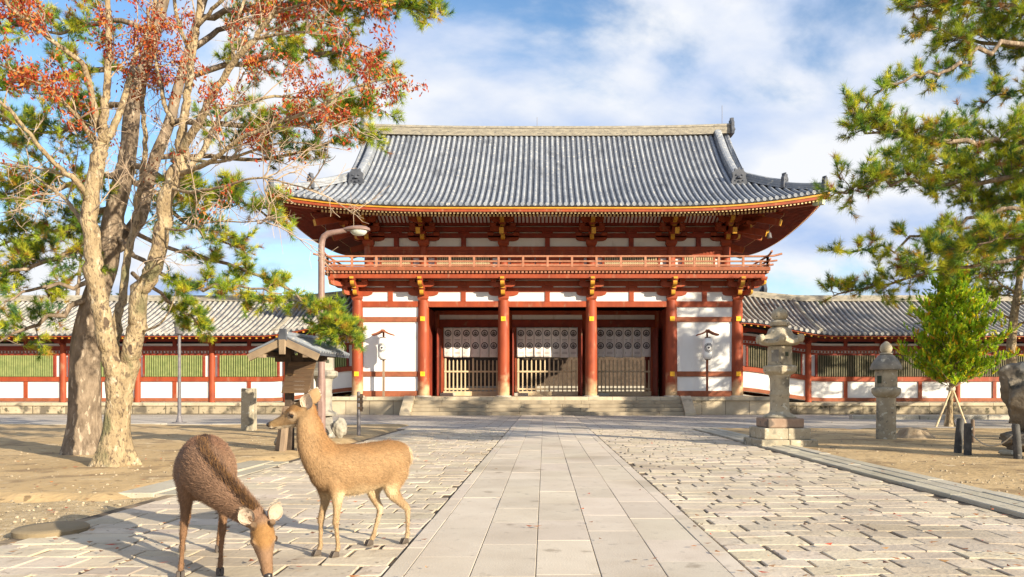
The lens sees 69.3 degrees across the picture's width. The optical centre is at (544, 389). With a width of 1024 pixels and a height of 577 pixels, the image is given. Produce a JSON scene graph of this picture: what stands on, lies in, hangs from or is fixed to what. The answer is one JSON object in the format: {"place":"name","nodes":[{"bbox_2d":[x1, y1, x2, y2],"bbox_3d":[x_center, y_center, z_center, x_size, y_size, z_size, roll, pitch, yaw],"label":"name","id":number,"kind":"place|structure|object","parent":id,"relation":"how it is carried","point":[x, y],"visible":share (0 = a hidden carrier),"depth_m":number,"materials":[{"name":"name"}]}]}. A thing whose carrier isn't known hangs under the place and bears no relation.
{"place":"outdoors","nodes":[
{"label":"outdoors","id":0,"kind":"place"},
{"bbox_2d":[0,497,156,540],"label":"dirt apron","id":1,"kind":"object","parent":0,"point":[76,512],"visible":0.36,"depth_m":8.35,"materials":[{"name":"brown soil"}]},
{"bbox_2d":[10,521,89,538],"bbox_3d":[-4.597,1.340,6.900,0.620,0.120,0.620,0,0,0],"label":"flat rock","id":2,"kind":"object","parent":1,"relation":"on","point":[50,529],"visible":0.69,"depth_m":6.79,"materials":[{"name":"stone"}]},
{"bbox_2d":[0,424,408,508],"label":"sand terrace","id":3,"kind":"structure","parent":0,"point":[41,442],"depth_m":14.17,"materials":[{"name":"beige sand"}]},
{"bbox_2d":[119,461,288,497],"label":"kerb","id":4,"kind":"structure","parent":3,"relation":"on","point":[168,487],"depth_m":10.06,"materials":[{"name":"stone"}]},
{"bbox_2d":[0,0,428,466],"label":"broadleaf tree","id":5,"kind":"object","parent":3,"relation":"on","point":[115,446],"visible":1,"depth_m":12.09,"materials":[{"name":"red plant"}]},
{"bbox_2d":[0,0,455,454],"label":"pine tree","id":6,"kind":"object","parent":3,"relation":"on","point":[336,325],"visible":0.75,"depth_m":14.91,"materials":[{"name":"green plant"}]},
{"bbox_2d":[241,388,256,430],"bbox_3d":[-9.421,0.690,23.600,0.400,1.440,0.340,0,0,-3],"label":"stone post","id":7,"kind":"object","parent":3,"relation":"on","point":[248,408],"visible":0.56,"depth_m":23.44,"materials":[{"name":"grey stone"}]},
{"bbox_2d":[247,329,349,451],"bbox_3d":[-5.158,0.070,15.651,1.582,2.580,1.567,0,0,9],"label":"notice board","id":8,"kind":"object","parent":3,"relation":"on","point":[285,346],"visible":0.8,"depth_m":15.42,"materials":[{"name":"brown wood"}]},
{"bbox_2d":[314,333,343,437],"bbox_3d":[-6.017,-0.243,20.200,1.108,3.222,1.120,0,0,-20],"label":"stone lantern","id":9,"kind":"object","parent":3,"relation":"on","point":[331,374],"visible":0.31,"depth_m":20.04,"materials":[{"name":"grey stone"}]},
{"bbox_2d":[330,417,346,437],"bbox_3d":[-5.383,1.023,19.382,0.426,0.595,0.354,0,0,0],"label":"rock","id":10,"kind":"object","parent":3,"relation":"on","point":[338,426],"visible":1,"depth_m":19.29,"materials":[{"name":"stone"}]},
{"bbox_2d":[317,225,369,431],"bbox_3d":[-4.991,-1.359,18.400,1.297,5.417,0.350,0,0,0],"label":"street lamp","id":11,"kind":"object","parent":3,"relation":"on","point":[358,230],"visible":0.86,"depth_m":18.33,"materials":[{"name":"metal"}]},
{"bbox_2d":[356,391,362,435],"bbox_3d":[-5.202,0.705,20.800,0.210,1.290,0.180,0,0,0],"label":"barrier post","id":12,"kind":"object","parent":3,"relation":"on","point":[359,402],"visible":0.94,"depth_m":20.76,"materials":[{"name":"grey paint"}]},
{"bbox_2d":[0,429,1023,576],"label":"fallen leaves","id":13,"kind":"object","parent":3,"relation":"on","point":[591,521],"visible":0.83,"depth_m":6.68,"materials":[{"name":"brown plant"}]},
{"bbox_2d":[0,428,508,576],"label":"stone paving","id":14,"kind":"structure","parent":0,"point":[294,492],"depth_m":6.82,"materials":[{"name":"grey stone"}]},
{"bbox_2d":[172,433,282,576],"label":"deer","id":15,"kind":"object","parent":14,"relation":"on","point":[205,468],"visible":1,"depth_m":4.92},
{"bbox_2d":[266,388,413,557],"bbox_3d":[-1.571,0.649,6.049,1.263,1.342,0.430,0,0,-41],"label":"deer","id":16,"kind":"object","parent":14,"relation":"on","point":[336,473],"visible":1,"depth_m":5.85},
{"bbox_2d":[0,415,1011,428],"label":"forecourt","id":17,"kind":"structure","parent":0,"point":[621,422],"depth_m":30.61,"materials":[{"name":"grey stone"}]},
{"bbox_2d":[0,423,354,424],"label":"kerb","id":18,"kind":"structure","parent":17,"relation":"on","point":[142,423],"depth_m":27.20,"materials":[{"name":"stone"}]},
{"bbox_2d":[172,320,186,422],"bbox_3d":[-14.552,-0.725,29.500,0.520,4.150,0.520,0,0,0],"label":"lamp pole","id":19,"kind":"object","parent":17,"relation":"on","point":[179,416],"visible":0.84,"depth_m":29.44,"materials":[{"name":"grey metal"}]},
{"bbox_2d":[265,118,829,415],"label":"temple gate","id":20,"kind":"structure","parent":17,"relation":"on","point":[507,231],"depth_m":39.91,"materials":[{"name":"wood"}]},
{"bbox_2d":[371,329,394,396],"bbox_3d":[-8.538,-1.387,39.197,1.120,3.575,0.627,0,0,0],"label":"paper lantern","id":21,"kind":"object","parent":20,"relation":"on","point":[383,348],"visible":1,"depth_m":39.01,"materials":[{"name":"white paper"}]},
{"bbox_2d":[380,257,412,266],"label":"window","id":22,"kind":"structure","parent":20,"relation":"in","point":[381,258],"depth_m":40.33,"materials":[{"name":"paint"}]},
{"bbox_2d":[437,327,441,395],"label":"door leaf","id":23,"kind":"structure","parent":20,"relation":"in","point":[439,332],"depth_m":43.13,"materials":[{"name":"red paint"}]},
{"bbox_2d":[435,257,492,266],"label":"window","id":24,"kind":"structure","parent":20,"relation":"in","point":[436,258],"depth_m":40.33,"materials":[{"name":"paint"}]},
{"bbox_2d":[444,358,497,390],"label":"picket barrier","id":25,"kind":"object","parent":20,"relation":"on","point":[473,388],"visible":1,"depth_m":44.12,"materials":[{"name":"brown wood"}]},
{"bbox_2d":[444,327,497,356],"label":"noren curtain","id":26,"kind":"object","parent":20,"relation":"hanging from","point":[470,341],"visible":0.98,"depth_m":43.98,"materials":[{"name":"white fabric"}]},
{"bbox_2d":[512,327,513,395],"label":"door leaf","id":27,"kind":"structure","parent":20,"relation":"in","point":[512,327],"depth_m":42.45,"materials":[{"name":"red paint"}]},
{"bbox_2d":[511,257,533,266],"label":"door leaf","id":28,"kind":"structure","parent":20,"relation":"in","point":[512,258],"depth_m":40.38,"materials":[{"name":"paint"}]},
{"bbox_2d":[517,358,576,390],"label":"picket barrier","id":29,"kind":"object","parent":20,"relation":"on","point":[548,388],"visible":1,"depth_m":44.12,"materials":[{"name":"brown wood"}]},
{"bbox_2d":[517,327,577,357],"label":"noren curtain","id":30,"kind":"object","parent":20,"relation":"hanging from","point":[533,341],"visible":1,"depth_m":43.99,"materials":[{"name":"white fabric"}]},
{"bbox_2d":[536,257,558,266],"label":"door leaf","id":31,"kind":"structure","parent":20,"relation":"in","point":[537,258],"depth_m":40.38,"materials":[{"name":"paint"}]},
{"bbox_2d":[560,257,583,266],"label":"door leaf","id":32,"kind":"structure","parent":20,"relation":"in","point":[562,258],"depth_m":40.38,"materials":[{"name":"paint"}]},
{"bbox_2d":[580,327,581,395],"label":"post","id":33,"kind":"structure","parent":20,"relation":"in","point":[581,327],"depth_m":42.45,"materials":[{"name":"red paint"}]},
{"bbox_2d":[597,358,649,390],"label":"picket barrier","id":34,"kind":"object","parent":20,"relation":"on","point":[628,388],"visible":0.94,"depth_m":44.12,"materials":[{"name":"brown wood"}]},
{"bbox_2d":[597,327,650,357],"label":"noren curtain","id":35,"kind":"object","parent":20,"relation":"hanging from","point":[615,342],"visible":0.98,"depth_m":43.99,"materials":[{"name":"white fabric"}]},
{"bbox_2d":[602,257,659,266],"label":"window","id":36,"kind":"structure","parent":20,"relation":"in","point":[603,258],"depth_m":40.33,"materials":[{"name":"paint"}]},
{"bbox_2d":[653,327,657,395],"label":"door leaf","id":37,"kind":"structure","parent":20,"relation":"in","point":[655,331],"depth_m":42.92,"materials":[{"name":"red paint"}]},
{"bbox_2d":[682,257,714,266],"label":"window","id":38,"kind":"structure","parent":20,"relation":"in","point":[683,258],"depth_m":40.33,"materials":[{"name":"paint"}]},
{"bbox_2d":[696,329,718,396],"bbox_3d":[8.648,-1.387,39.197,1.120,3.575,0.627,0,0,0],"label":"paper lantern","id":39,"kind":"object","parent":20,"relation":"on","point":[707,348],"visible":1,"depth_m":39.00,"materials":[{"name":"white paper"}]},
{"bbox_2d":[849,415,1009,419],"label":"kerb","id":40,"kind":"structure","parent":17,"relation":"on","point":[932,417],"depth_m":32.60,"materials":[{"name":"stone"}]},
{"bbox_2d":[935,387,965,426],"bbox_3d":[14.413,0.556,26.624,1.115,1.621,1.026,0,0,0],"label":"tree support","id":41,"kind":"object","parent":17,"relation":"on","point":[949,389],"visible":0.6,"depth_m":26.34,"materials":[{"name":"brown wood"}]},
{"bbox_2d":[953,185,1023,422],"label":"pine tree","id":42,"kind":"object","parent":17,"relation":"on","point":[992,288],"visible":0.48,"depth_m":28.99,"materials":[{"name":"green plant"}]},
{"bbox_2d":[0,420,1021,535],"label":"gravel","id":43,"kind":"structure","parent":0,"point":[23,520],"depth_m":10.03,"materials":[{"name":"beige gravel"}]},
{"bbox_2d":[0,429,1023,576],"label":"paving bed","id":44,"kind":"object","parent":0,"point":[6,542],"visible":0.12,"depth_m":8.29,"materials":[{"name":"soil"}]},
{"bbox_2d":[0,0,1023,294],"label":"sky","id":45,"kind":"structure","parent":0,"point":[777,68],"materials":[{"name":"blue"}]},
{"bbox_2d":[383,415,753,576],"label":"walkway","id":46,"kind":"structure","parent":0,"point":[646,524],"depth_m":7.25,"materials":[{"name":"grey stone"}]},
{"bbox_2d":[449,284,766,395],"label":"distant hall","id":47,"kind":"structure","parent":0,"point":[763,288],"depth_m":58.50,"materials":[{"name":"brown wood"}]},
{"bbox_2d":[590,429,1023,576],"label":"stone paving","id":48,"kind":"structure","parent":0,"point":[840,556],"depth_m":7.74,"materials":[{"name":"grey stone"}]},
{"bbox_2d":[719,427,1023,496],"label":"sand terrace","id":49,"kind":"structure","parent":0,"point":[893,451],"depth_m":15.05,"materials":[{"name":"beige sand"}]},
{"bbox_2d":[744,307,817,447],"bbox_3d":[5.597,-0.278,17.600,1.330,3.367,1.321,0,0,-3],"label":"stone lantern","id":50,"kind":"object","parent":49,"relation":"on","point":[779,423],"visible":0.97,"depth_m":17.34,"materials":[{"name":"grey stone"}]},
{"bbox_2d":[870,341,902,439],"bbox_3d":[8.961,0.075,19.400,0.790,2.650,0.790,0,0,0],"label":"stone lantern","id":51,"kind":"object","parent":49,"relation":"on","point":[886,365],"visible":0.98,"depth_m":19.19,"materials":[{"name":"grey stone"}]},
{"bbox_2d":[807,0,1023,313],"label":"pine tree","id":52,"kind":"object","parent":49,"relation":"on","point":[986,230],"visible":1,"depth_m":12.60,"materials":[{"name":"green plant"}]},
{"bbox_2d":[896,427,935,438],"bbox_3d":[10.051,1.210,20.186,1.214,0.319,1.164,0,0,32],"label":"rock","id":53,"kind":"object","parent":49,"relation":"on","point":[918,433],"visible":0.9,"depth_m":19.91,"materials":[{"name":"grey stone"}]},
{"bbox_2d":[893,262,1023,426],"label":"young tree","id":54,"kind":"object","parent":49,"relation":"on","point":[940,318],"visible":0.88,"depth_m":26.02,"materials":[{"name":"leaf"},{"name":"twig"},{"name":"bark"}]},
{"bbox_2d":[954,418,964,452],"bbox_3d":[8.688,0.997,15.500,0.212,0.778,0.159,0,0,0],"label":"rope post","id":55,"kind":"object","parent":49,"relation":"on","point":[958,441],"visible":0.85,"depth_m":15.44,"materials":[{"name":"grey stone"}]},
{"bbox_2d":[963,423,971,454],"bbox_3d":[8.584,1.035,15.000,0.149,0.690,0.149,0,0,0],"label":"rope post","id":56,"kind":"object","parent":49,"relation":"on","point":[967,450],"visible":0.85,"depth_m":14.94,"materials":[{"name":"grey stone"}]},
{"bbox_2d":[971,419,974,442],"bbox_3d":[10.653,1.065,18.400,0.096,0.630,0.096,0,0,0],"label":"rope post","id":57,"kind":"object","parent":49,"relation":"on","point":[973,429],"visible":0.65,"depth_m":18.36,"materials":[{"name":"grey stone"}]},
{"bbox_2d":[998,450,1012,455],"bbox_3d":[9.351,1.284,14.894,0.398,0.133,0.297,0,0,23],"label":"rock","id":58,"kind":"object","parent":49,"relation":"on","point":[1006,452],"visible":0.66,"depth_m":14.80,"materials":[{"name":"stone"}]},
{"bbox_2d":[999,431,1023,451],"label":"plinth stone","id":59,"kind":"object","parent":49,"relation":"on","point":[1003,437],"visible":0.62,"depth_m":15.91,"materials":[{"name":"stone"}]},
{"bbox_2d":[999,361,1023,431],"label":"boulder","id":60,"kind":"object","parent":59,"relation":"on","point":[1011,378],"visible":0.97,"depth_m":15.80,"materials":[{"name":"grey stone"}]},
{"bbox_2d":[1011,424,1022,458],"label":"rope post","id":61,"kind":"object","parent":49,"relation":"on","point":[1017,444],"visible":0.85,"depth_m":14.14,"materials":[{"name":"grey stone"}]},
{"bbox_2d":[972,434,1012,446],"bbox_3d":[8.820,1.000,14.600,0.025,0.270,0.894,0,0,-24],"label":"rope","id":62,"kind":"object","parent":61,"relation":"hanging from","point":[992,445],"visible":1,"depth_m":14.55,"materials":[{"name":"grey fabric"}]},
{"label":"ground","id":63,"kind":"structure","parent":0,"visible":0},
{"bbox_2d":[39,232,118,294],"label":"pine tree","id":64,"kind":"object","parent":63,"relation":"on","point":[79,279],"visible":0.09,"depth_m":55.04,"materials":[{"name":"green plant"}]},
{"bbox_2d":[0,291,351,414],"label":"cloister gallery","id":65,"kind":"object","parent":63,"relation":"on","point":[219,373],"visible":0.52,"depth_m":41.38,"materials":[{"name":"tile"}]},
{"bbox_2d":[0,355,56,376],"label":"window","id":66,"kind":"structure","parent":65,"relation":"in","point":[10,365],"depth_m":41.32,"materials":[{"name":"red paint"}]},
{"bbox_2d":[68,355,104,376],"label":"window","id":67,"kind":"structure","parent":65,"relation":"in","point":[102,370],"depth_m":41.32,"materials":[{"name":"green paint"}]},
{"bbox_2d":[143,355,205,376],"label":"window","id":68,"kind":"structure","parent":65,"relation":"in","point":[153,365],"depth_m":41.32,"materials":[{"name":"red paint"}]},
{"bbox_2d":[217,355,279,376],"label":"window","id":69,"kind":"structure","parent":65,"relation":"in","point":[227,365],"depth_m":41.32,"materials":[{"name":"red paint"}]},
{"bbox_2d":[296,345,348,369],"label":"window","id":70,"kind":"structure","parent":65,"relation":"in","point":[339,361],"depth_m":41.33,"materials":[{"name":"green paint"}]},
{"bbox_2d":[694,428,1023,517],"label":"kerb","id":71,"kind":"structure","parent":63,"relation":"on","point":[999,501],"depth_m":10.64,"materials":[{"name":"stone"}]},
{"bbox_2d":[740,291,1023,414],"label":"cloister gallery","id":72,"kind":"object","parent":63,"relation":"on","point":[835,352],"visible":0.52,"depth_m":41.41,"materials":[{"name":"tile"}]},
{"bbox_2d":[746,345,802,374],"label":"window","id":73,"kind":"structure","parent":72,"relation":"in","point":[756,356],"depth_m":41.32,"materials":[{"name":"green wood"}]},
{"bbox_2d":[815,355,876,376],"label":"window","id":74,"kind":"structure","parent":72,"relation":"in","point":[825,365],"depth_m":41.33,"materials":[{"name":"green wood"}]},
{"bbox_2d":[894,355,940,376],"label":"window","id":75,"kind":"structure","parent":72,"relation":"in","point":[907,371],"depth_m":41.32,"materials":[{"name":"green wood"}]},
{"bbox_2d":[967,355,1023,376],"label":"window","id":76,"kind":"structure","parent":72,"relation":"in","point":[1019,358],"depth_m":41.33,"materials":[{"name":"green wood"}]}
]}

